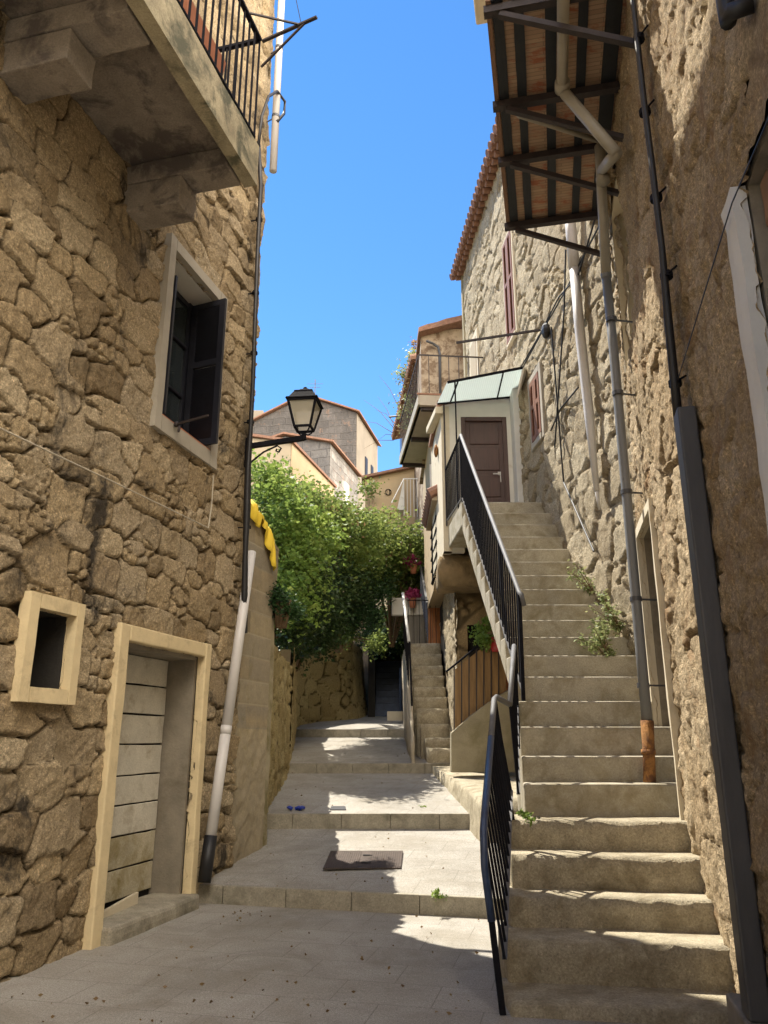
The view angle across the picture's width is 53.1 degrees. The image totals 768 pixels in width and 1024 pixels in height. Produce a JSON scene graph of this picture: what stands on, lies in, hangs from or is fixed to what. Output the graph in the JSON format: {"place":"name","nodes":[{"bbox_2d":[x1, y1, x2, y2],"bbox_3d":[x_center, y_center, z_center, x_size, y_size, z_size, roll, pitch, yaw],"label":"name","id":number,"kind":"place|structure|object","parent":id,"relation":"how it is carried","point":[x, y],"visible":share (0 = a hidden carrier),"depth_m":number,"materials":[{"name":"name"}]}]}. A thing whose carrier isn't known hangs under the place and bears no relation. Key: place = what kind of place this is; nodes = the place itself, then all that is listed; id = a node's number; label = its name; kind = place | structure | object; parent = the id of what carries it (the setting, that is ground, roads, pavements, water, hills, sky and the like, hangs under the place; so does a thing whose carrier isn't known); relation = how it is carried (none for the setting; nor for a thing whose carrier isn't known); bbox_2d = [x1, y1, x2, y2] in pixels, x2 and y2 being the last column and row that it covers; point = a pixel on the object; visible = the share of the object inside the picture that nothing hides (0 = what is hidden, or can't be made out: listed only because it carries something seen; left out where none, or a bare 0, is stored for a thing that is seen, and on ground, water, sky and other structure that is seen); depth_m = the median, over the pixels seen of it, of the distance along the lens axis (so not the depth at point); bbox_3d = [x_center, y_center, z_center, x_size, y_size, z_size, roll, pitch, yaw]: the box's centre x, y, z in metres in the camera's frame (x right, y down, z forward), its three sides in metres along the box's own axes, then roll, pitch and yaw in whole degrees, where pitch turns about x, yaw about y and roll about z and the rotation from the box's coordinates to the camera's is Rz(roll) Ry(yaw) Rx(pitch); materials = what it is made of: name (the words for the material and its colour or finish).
{"place":"outdoors","nodes":[
{"label":"outdoors","id":0,"kind":"place"},
{"bbox_2d":[0,903,638,1023],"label":"pavement","id":1,"kind":"structure","parent":0,"point":[334,945],"depth_m":5.11,"materials":[{"name":"grey concrete"}]},
{"bbox_2d":[104,892,137,917],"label":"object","id":2,"kind":"object","parent":1,"relation":"on","point":[127,902],"visible":0.31,"depth_m":6.45,"materials":[{"name":"beige paint"}]},
{"bbox_2d":[11,747,479,1023],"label":"dead leaves","id":3,"kind":"object","parent":1,"relation":"on","point":[295,982],"visible":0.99,"depth_m":4.90,"materials":[{"name":"brown plant"}]},
{"bbox_2d":[181,729,502,918],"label":"kerb","id":4,"kind":"structure","parent":1,"relation":"on","point":[399,903],"depth_m":7.38,"materials":[{"name":"stone"}]},
{"bbox_2d":[431,888,447,898],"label":"weed tuft","id":5,"kind":"object","parent":4,"relation":"on","point":[435,892],"visible":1,"depth_m":6.84,"materials":[{"name":"green plant"}]},
{"bbox_2d":[449,502,734,1023],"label":"staircase","id":6,"kind":"structure","parent":1,"relation":"on","point":[611,911],"depth_m":5.77,"materials":[{"name":"stone"}]},
{"bbox_2d":[445,436,462,520],"bbox_3d":[1.096,-0.482,12.063,0.039,1.099,1.265,2,-17,-6],"label":"landing railing","id":7,"kind":"object","parent":6,"relation":"on","point":[456,485],"visible":0.98,"depth_m":12.01,"materials":[{"name":"black metal"}]},
{"bbox_2d":[459,434,525,700],"bbox_3d":[1.253,0.289,9.396,0.079,4.092,3.493,1,-17,-3],"label":"stair railing","id":8,"kind":"object","parent":6,"relation":"on","point":[473,498],"visible":0.98,"depth_m":8.75,"materials":[{"name":"black metal"}]},
{"bbox_2d":[480,694,514,1015],"bbox_3d":[0.799,2.177,5.330,0.153,1.856,1.542,-4,-17,12],"label":"stair railing","id":9,"kind":"object","parent":6,"relation":"on","point":[497,779],"visible":1,"depth_m":4.97,"materials":[{"name":"black metal"}]},
{"bbox_2d":[507,644,519,794],"bbox_3d":[1.143,1.745,6.697,0.073,1.287,0.986,-4,-17,12],"label":"stair railing","id":10,"kind":"object","parent":6,"relation":"on","point":[513,697],"visible":0.98,"depth_m":6.54,"materials":[{"name":"black metal"}]},
{"bbox_2d":[515,808,539,826],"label":"weed tuft","id":11,"kind":"object","parent":6,"relation":"on","point":[523,814],"visible":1,"depth_m":5.65,"materials":[{"name":"green plant"}]},
{"bbox_2d":[565,559,595,595],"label":"weed","id":12,"kind":"object","parent":6,"relation":"on","point":[588,586],"visible":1,"depth_m":9.02,"materials":[{"name":"green plant"}]},
{"bbox_2d":[574,617,616,657],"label":"weed","id":13,"kind":"object","parent":6,"relation":"on","point":[600,629],"visible":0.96,"depth_m":7.87,"materials":[{"name":"green plant"}]},
{"bbox_2d":[585,589,625,636],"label":"weed","id":14,"kind":"object","parent":6,"relation":"on","point":[618,627],"visible":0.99,"depth_m":8.18,"materials":[{"name":"green plant"}]},
{"bbox_2d":[726,993,767,1023],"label":"concrete block","id":15,"kind":"structure","parent":1,"relation":"on","point":[736,1015],"depth_m":3.95,"materials":[{"name":"grey concrete"}]},
{"bbox_2d":[182,715,503,896],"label":"path","id":16,"kind":"structure","parent":0,"point":[299,861],"depth_m":9.44,"materials":[{"name":"grey concrete"}]},
{"bbox_2d":[287,805,304,810],"bbox_3d":[-1.145,3.854,10.010,0.249,0.061,0.132,0,-16,0],"label":"glove","id":17,"kind":"object","parent":16,"relation":"on","point":[298,807],"visible":1,"depth_m":9.96,"materials":[{"name":"blue rubber"}]},
{"bbox_2d":[279,643,367,734],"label":"retaining wall","id":18,"kind":"structure","parent":16,"relation":"on","point":[330,690],"depth_m":20.46,"materials":[{"name":"beige stone"}]},
{"bbox_2d":[330,806,345,809],"bbox_3d":[-0.598,3.890,10.106,0.213,0.032,0.236,0,-16,0],"label":"drain cover","id":19,"kind":"object","parent":16,"relation":"on","point":[338,808],"visible":1,"depth_m":10.05,"materials":[{"name":"metal"}]},
{"bbox_2d":[323,851,402,868],"bbox_3d":[-0.205,3.695,8.178,0.831,0.084,0.745,0,-16,0],"label":"manhole cover","id":20,"kind":"object","parent":16,"relation":"on","point":[358,860],"visible":1,"depth_m":8.12,"materials":[{"name":"grey metal"}]},
{"bbox_2d":[333,623,392,662],"bbox_3d":[-0.714,3.259,19.374,1.179,0.903,3.346,-7,-18,23],"label":"fig bush","id":21,"kind":"object","parent":16,"relation":"on","point":[377,645],"visible":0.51,"depth_m":20.09,"materials":[{"name":"green plant"}]},
{"bbox_2d":[387,711,402,720],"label":"kerb block","id":22,"kind":"structure","parent":16,"relation":"on","point":[394,715],"depth_m":20.21,"materials":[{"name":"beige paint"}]},
{"bbox_2d":[399,668,400,710],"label":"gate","id":23,"kind":"structure","parent":16,"relation":"on","point":[400,689],"depth_m":20.68,"materials":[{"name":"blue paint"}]},
{"bbox_2d":[402,643,449,762],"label":"stone stairs","id":24,"kind":"structure","parent":16,"relation":"on","point":[426,724],"depth_m":14.70,"materials":[{"name":"stone"}]},
{"bbox_2d":[402,592,412,705],"bbox_3d":[0.467,2.726,15.774,0.093,2.593,2.234,0,-17,-1],"label":"iron railing","id":25,"kind":"object","parent":24,"relation":"on","point":[406,638],"visible":1,"depth_m":15.21,"materials":[{"name":"black metal"}]},
{"bbox_2d":[408,600,435,642],"bbox_3d":[0.902,2.439,17.008,0.742,1.003,0.022,0,-16,0],"label":"iron railing","id":26,"kind":"object","parent":24,"relation":"on","point":[419,617],"visible":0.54,"depth_m":17.03,"materials":[{"name":"black metal"}]},
{"bbox_2d":[419,564,427,640],"bbox_3d":[0.957,2.104,18.567,0.050,2.293,2.416,0,-17,-1],"label":"iron railing","id":27,"kind":"object","parent":24,"relation":"on","point":[423,590],"visible":0.91,"depth_m":18.47,"materials":[{"name":"black metal"}]},
{"bbox_2d":[402,553,421,573],"bbox_3d":[0.745,1.312,19.617,0.552,0.526,0.400,6,-18,-21],"label":"flower pot","id":28,"kind":"object","parent":27,"relation":"attached to","point":[413,570],"visible":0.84,"depth_m":19.54,"materials":[{"name":"ceramic"}]},
{"bbox_2d":[404,587,421,607],"bbox_3d":[0.715,2.138,19.348,0.484,0.526,0.402,0,-16,0],"label":"flower pot","id":29,"kind":"object","parent":27,"relation":"attached to","point":[413,593],"visible":0.99,"depth_m":19.30,"materials":[{"name":"ceramic"}]},
{"bbox_2d":[433,766,517,849],"bbox_3d":[1.611,4.150,10.970,1.575,0.873,4.586,0,-16,0],"label":"stone ledge","id":30,"kind":"object","parent":16,"relation":"on","point":[465,789],"visible":0.29,"depth_m":10.49,"materials":[{"name":"stone"}]},
{"bbox_2d":[450,690,514,771],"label":"parapet","id":31,"kind":"structure","parent":30,"relation":"on","point":[468,741],"depth_m":11.60,"materials":[{"name":"beige concrete"}]},
{"bbox_2d":[446,635,505,729],"bbox_3d":[1.444,2.704,11.910,0.982,1.804,0.108,0,-16,0],"label":"wooden fence","id":32,"kind":"object","parent":31,"relation":"on","point":[475,690],"visible":0.76,"depth_m":11.95,"materials":[{"name":"brown wood"}]},
{"bbox_2d":[467,615,498,652],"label":"potted plant","id":33,"kind":"object","parent":32,"relation":"on","point":[485,638],"visible":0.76,"depth_m":12.03,"materials":[{"name":"green plant"}]},
{"bbox_2d":[254,0,495,471],"label":"sky","id":34,"kind":"structure","parent":0,"point":[385,129],"materials":[{"name":"blue"}]},
{"bbox_2d":[341,591,419,913],"bbox_3d":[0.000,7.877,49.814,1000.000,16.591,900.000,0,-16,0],"label":"terrain","id":35,"kind":"structure","parent":0,"point":[365,660],"depth_m":25.30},
{"bbox_2d":[0,0,274,982],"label":"stone house","id":36,"kind":"structure","parent":35,"relation":"on","point":[128,170],"depth_m":6.47,"materials":[{"name":"beige stone"}]},
{"bbox_2d":[0,427,213,528],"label":"wire","id":37,"kind":"object","parent":36,"relation":"attached to","point":[19,437],"visible":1,"depth_m":6.37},
{"bbox_2d":[104,654,167,908],"bbox_3d":[-2.376,2.413,6.915,0.070,2.300,1.364,-4,-17,14],"label":"garage door","id":38,"kind":"structure","parent":36,"relation":"in","point":[131,851],"depth_m":7.14,"materials":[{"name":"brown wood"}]},
{"bbox_2d":[163,291,192,428],"bbox_3d":[-2.335,-1.641,8.114,0.050,1.785,0.995,-4,-17,14],"label":"window","id":39,"kind":"structure","parent":36,"relation":"in","point":[176,396],"depth_m":8.46,"materials":[{"name":"blue paint"}]},
{"bbox_2d":[174,414,208,432],"bbox_3d":[-1.852,-0.852,7.401,0.446,0.120,0.058,-9,-19,27],"label":"window stay","id":40,"kind":"object","parent":36,"relation":"attached to","point":[176,423],"depth_m":7.43,"materials":[{"name":"black metal"}]},
{"bbox_2d":[180,0,225,72],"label":"flower trough","id":41,"kind":"object","parent":36,"relation":"on","point":[200,24],"visible":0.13,"depth_m":6.67,"materials":[{"name":"ceramic"}]},
{"bbox_2d":[198,550,255,882],"bbox_3d":[-1.621,1.990,8.091,0.124,3.404,0.795,-4,-17,14],"label":"downpipe","id":42,"kind":"object","parent":36,"relation":"attached to","point":[207,857],"visible":0.98,"depth_m":7.87,"materials":[{"name":"white plastic"}]},
{"bbox_2d":[238,90,285,632],"bbox_3d":[-1.599,-2.308,9.492,0.240,7.557,0.796,-4,-17,14],"label":"cable","id":43,"kind":"object","parent":36,"relation":"attached to","point":[246,527],"visible":0.94,"depth_m":9.24,"materials":[{"name":"black rubber"}]},
{"bbox_2d":[266,0,284,173],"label":"drainpipe","id":44,"kind":"object","parent":36,"relation":"attached to","point":[276,105],"visible":0.84,"depth_m":10.66,"materials":[{"name":"white plastic"}]},
{"bbox_2d":[244,387,323,466],"bbox_3d":[-1.202,-1.023,9.116,0.906,0.980,0.385,-2,-17,6],"label":"street lamp","id":45,"kind":"object","parent":36,"relation":"attached to","point":[304,399],"visible":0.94,"depth_m":9.08,"materials":[{"name":"black metal"}]},
{"bbox_2d":[250,0,317,67],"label":"clothes line bracket","id":46,"kind":"object","parent":36,"relation":"attached to","point":[298,26],"visible":1,"depth_m":7.45,"materials":[{"name":"black metal"}]},
{"bbox_2d":[185,645,297,840],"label":"rubble wall","id":47,"kind":"structure","parent":35,"relation":"on","point":[283,714],"depth_m":11.89,"materials":[{"name":"beige stone"}]},
{"bbox_2d":[251,448,353,645],"bbox_3d":[-2.115,0.715,15.226,2.973,4.705,3.416,0,-16,0],"label":"fig bush","id":48,"kind":"object","parent":47,"relation":"on","point":[297,528],"visible":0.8,"depth_m":14.61,"materials":[{"name":"green plant"}]},
{"bbox_2d":[274,542,377,676],"bbox_3d":[-1.486,1.958,16.386,2.196,3.243,5.380,-3,-17,10],"label":"ivy","id":49,"kind":"object","parent":47,"relation":"attached to","point":[319,641],"visible":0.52,"depth_m":16.05,"materials":[{"name":"green plant"}]},
{"bbox_2d":[227,518,278,863],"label":"block wall","id":50,"kind":"structure","parent":35,"relation":"on","point":[251,762],"depth_m":9.04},
{"bbox_2d":[250,499,275,570],"bbox_3d":[-1.612,0.276,9.582,0.366,0.790,0.822,-4,-17,14],"label":"cloth","id":51,"kind":"object","parent":50,"relation":"on","point":[257,517],"visible":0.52,"depth_m":9.61,"materials":[{"name":"yellow fabric"}]},
{"bbox_2d":[266,580,310,628],"bbox_3d":[-1.272,1.189,9.867,0.719,0.609,0.675,7,-18,-23],"label":"hanging shrub","id":52,"kind":"object","parent":50,"relation":"attached to","point":[285,609],"visible":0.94,"depth_m":9.77,"materials":[{"name":"green plant"}]},
{"bbox_2d":[251,434,336,631],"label":"house","id":53,"kind":"structure","parent":35,"relation":"on","point":[302,461],"depth_m":25.88,"materials":[{"name":"paint"}]},
{"bbox_2d":[253,379,381,510],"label":"house","id":54,"kind":"structure","parent":35,"relation":"on","point":[348,432],"depth_m":47.09,"materials":[{"name":"stone"}]},
{"bbox_2d":[273,432,361,536],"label":"house","id":55,"kind":"structure","parent":35,"relation":"on","point":[331,460],"depth_m":37.43,"materials":[{"name":"beige paint"}]},
{"bbox_2d":[333,552,403,647],"bbox_3d":[-0.613,2.207,19.026,2.179,2.603,2.997,-8,-18,25],"label":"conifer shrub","id":56,"kind":"object","parent":35,"relation":"on","point":[363,613],"visible":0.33,"depth_m":18.67,"materials":[{"name":"green plant"}]},
{"bbox_2d":[361,467,414,535],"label":"house","id":57,"kind":"structure","parent":35,"relation":"on","point":[395,477],"depth_m":22.37,"materials":[{"name":"paint"}]},
{"bbox_2d":[368,597,415,730],"bbox_3d":[0.200,4.918,23.470,1.400,3.900,6.200,0,-16,0],"label":"covered passage","id":58,"kind":"object","parent":35,"relation":"on","point":[383,687],"visible":0.26,"depth_m":22.62,"materials":[{"name":"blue paint"}]},
{"bbox_2d":[357,600,412,659],"bbox_3d":[0.287,3.310,21.967,2.463,1.872,3.391,0,-16,0],"label":"ivy","id":59,"kind":"object","parent":58,"relation":"attached to","point":[398,643],"visible":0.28,"depth_m":21.59,"materials":[{"name":"green plant"}]},
{"bbox_2d":[389,353,432,650],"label":"house","id":60,"kind":"structure","parent":35,"relation":"on","point":[418,486],"depth_m":21.79,"materials":[{"name":"paint"}]},
{"bbox_2d":[258,470,424,652],"bbox_3d":[-0.746,1.314,18.828,3.507,4.212,6.755,-10,-19,29],"label":"vine","id":61,"kind":"object","parent":60,"relation":"attached to","point":[367,525],"visible":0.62,"depth_m":18.42,"materials":[{"name":"green plant"}]},
{"bbox_2d":[360,378,398,446],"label":"bare twigs","id":62,"kind":"object","parent":60,"relation":"attached to","point":[386,419],"visible":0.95,"depth_m":25.56,"materials":[{"name":"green plant"}]},
{"bbox_2d":[355,476,419,646],"bbox_3d":[0.491,1.215,21.035,2.562,4.850,2.265,8,-18,-25],"label":"vine","id":63,"kind":"object","parent":60,"relation":"attached to","point":[396,619],"visible":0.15,"depth_m":20.71,"materials":[{"name":"green plant"}]},
{"bbox_2d":[388,336,416,438],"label":"wall plants","id":64,"kind":"object","parent":60,"relation":"attached to","point":[403,373],"depth_m":22.28,"materials":[{"name":"green plant"}]},
{"bbox_2d":[391,478,417,516],"bbox_3d":[0.512,-0.414,21.749,0.890,1.219,0.635,6,-18,-19],"label":"white railing","id":65,"kind":"object","parent":60,"relation":"attached to","point":[400,507],"visible":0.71,"depth_m":21.75,"materials":[{"name":"metal"}]},
{"bbox_2d":[392,598,425,642],"bbox_3d":[0.634,2.768,19.570,0.875,1.151,0.200,0,-16,0],"label":"board fence","id":66,"kind":"object","parent":60,"relation":"attached to","point":[397,606],"visible":0.56,"depth_m":19.53,"materials":[{"name":"white paint"}]},
{"bbox_2d":[436,555,493,732],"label":"stone pier","id":67,"kind":"structure","parent":35,"relation":"on","point":[462,608],"depth_m":13.05,"materials":[{"name":"stone"}]},
{"bbox_2d":[428,608,439,642],"bbox_3d":[1.142,2.425,17.340,0.303,1.069,0.030,0,-16,0],"label":"timber screen","id":68,"kind":"object","parent":67,"relation":"attached to","point":[436,631],"visible":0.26,"depth_m":17.29,"materials":[{"name":"brown wood"}]},
{"bbox_2d":[416,315,463,615],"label":"house","id":69,"kind":"structure","parent":67,"relation":"on","point":[442,337],"depth_m":19.01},
{"bbox_2d":[399,354,482,467],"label":"balcony","id":70,"kind":"structure","parent":69,"relation":"attached to","point":[414,440],"depth_m":16.70,"materials":[{"name":"beige metal"}]},
{"bbox_2d":[421,484,469,589],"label":"house","id":71,"kind":"structure","parent":67,"relation":"on","point":[430,502],"depth_m":14.40,"materials":[{"name":"paint"}]},
{"bbox_2d":[426,366,526,576],"bbox_3d":[1.713,-0.734,13.429,1.855,3.196,3.065,0,-16,0],"label":"porch","id":72,"kind":"object","parent":67,"relation":"on","point":[480,414],"visible":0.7,"depth_m":12.93,"materials":[{"name":"white paint"}]},
{"bbox_2d":[434,445,437,456],"bbox_3d":[0.920,-1.081,13.618,0.080,0.240,0.200,0,-16,0],"label":"wall lamp","id":73,"kind":"object","parent":72,"relation":"attached to","point":[435,450],"visible":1,"depth_m":13.55,"materials":[{"name":"orange glass"}]},
{"bbox_2d":[465,422,504,501],"bbox_3d":[1.694,-0.689,12.839,0.777,1.936,0.131,0,-16,0],"label":"door","id":74,"kind":"structure","parent":72,"relation":"in","point":[484,440],"depth_m":12.93,"materials":[{"name":"brown wood"}]},
{"bbox_2d":[449,117,661,655],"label":"stone house","id":75,"kind":"structure","parent":35,"relation":"on","point":[512,281],"depth_m":10.94,"materials":[{"name":"stone"}]},
{"bbox_2d":[469,327,480,375],"bbox_3d":[1.966,-2.855,16.416,0.100,2.000,0.800,1,-17,-5],"label":"balcony door","id":76,"kind":"structure","parent":75,"relation":"in","point":[474,350],"depth_m":16.35,"materials":[{"name":"beige paint"}]},
{"bbox_2d":[456,328,540,343],"bbox_3d":[1.736,-2.677,11.726,1.292,0.030,0.030,-5,-17,17],"label":"iron rod","id":77,"kind":"object","parent":75,"relation":"attached to","point":[499,336],"visible":1,"depth_m":11.71,"materials":[{"name":"black metal"}]},
{"bbox_2d":[501,231,520,350],"bbox_3d":[2.235,-3.966,13.549,0.113,2.133,0.715,1,-17,-5],"label":"window","id":78,"kind":"structure","parent":75,"relation":"in","point":[508,251],"depth_m":13.43,"materials":[{"name":"red paint"}]},
{"bbox_2d":[527,361,546,451],"bbox_3d":[2.335,-1.584,11.662,0.116,1.197,0.705,1,-17,-5],"label":"window","id":79,"kind":"structure","parent":75,"relation":"in","point":[537,417],"depth_m":11.54,"materials":[{"name":"red paint"}]},
{"bbox_2d":[521,220,598,551],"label":"wall wires","id":80,"kind":"object","parent":75,"relation":"attached to","point":[546,331],"depth_m":10.36,"materials":[{"name":"black rubber"}]},
{"bbox_2d":[565,223,599,509],"bbox_3d":[2.426,-2.083,9.465,0.138,4.301,0.233,0,-16,0],"label":"drainpipe","id":81,"kind":"object","parent":75,"relation":"attached to","point":[577,305],"visible":0.91,"depth_m":9.37,"materials":[{"name":"white plastic"}]},
{"bbox_2d":[474,0,767,993],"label":"stone house","id":82,"kind":"structure","parent":35,"relation":"on","point":[706,80],"depth_m":4.42,"materials":[{"name":"stone"}]},
{"bbox_2d":[483,0,634,259],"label":"balcony","id":83,"kind":"structure","parent":82,"relation":"attached to","point":[548,176],"depth_m":7.33,"materials":[{"name":"wood"}]},
{"bbox_2d":[517,0,622,272],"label":"soil pipe","id":84,"kind":"object","parent":83,"relation":"attached to","point":[601,137],"visible":0.98,"depth_m":6.95,"materials":[{"name":"plastic"}]},
{"bbox_2d":[600,271,665,782],"bbox_3d":[2.313,-0.098,7.143,0.350,4.933,0.154,7,-18,-24],"label":"drainpipe","id":85,"kind":"object","parent":82,"relation":"attached to","point":[648,750],"visible":0.96,"depth_m":6.95,"materials":[{"name":"grey plastic"}]},
{"bbox_2d":[644,526,669,726],"bbox_3d":[2.645,1.326,6.696,0.390,2.640,1.130,-3,-17,11],"label":"doorway","id":86,"kind":"structure","parent":82,"relation":"in","point":[647,539],"depth_m":7.32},
{"bbox_2d":[630,0,686,429],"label":"cable","id":87,"kind":"object","parent":82,"relation":"attached to","point":[666,274],"visible":0.94,"depth_m":4.98,"materials":[{"name":"black rubber"}]},
{"bbox_2d":[674,406,767,1022],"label":"conduit cover","id":88,"kind":"object","parent":82,"relation":"attached to","point":[750,958],"visible":1,"depth_m":4.07,"materials":[{"name":"metal"}]},
{"bbox_2d":[677,118,767,380],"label":"wire","id":89,"kind":"object","parent":82,"relation":"attached to","point":[721,238],"visible":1,"depth_m":3.51,"materials":[{"name":"black rubber"}]},
{"bbox_2d":[716,0,754,30],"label":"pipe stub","id":90,"kind":"object","parent":82,"relation":"attached to","point":[730,12],"visible":1,"depth_m":3.05,"materials":[{"name":"black metal"}]}
]}

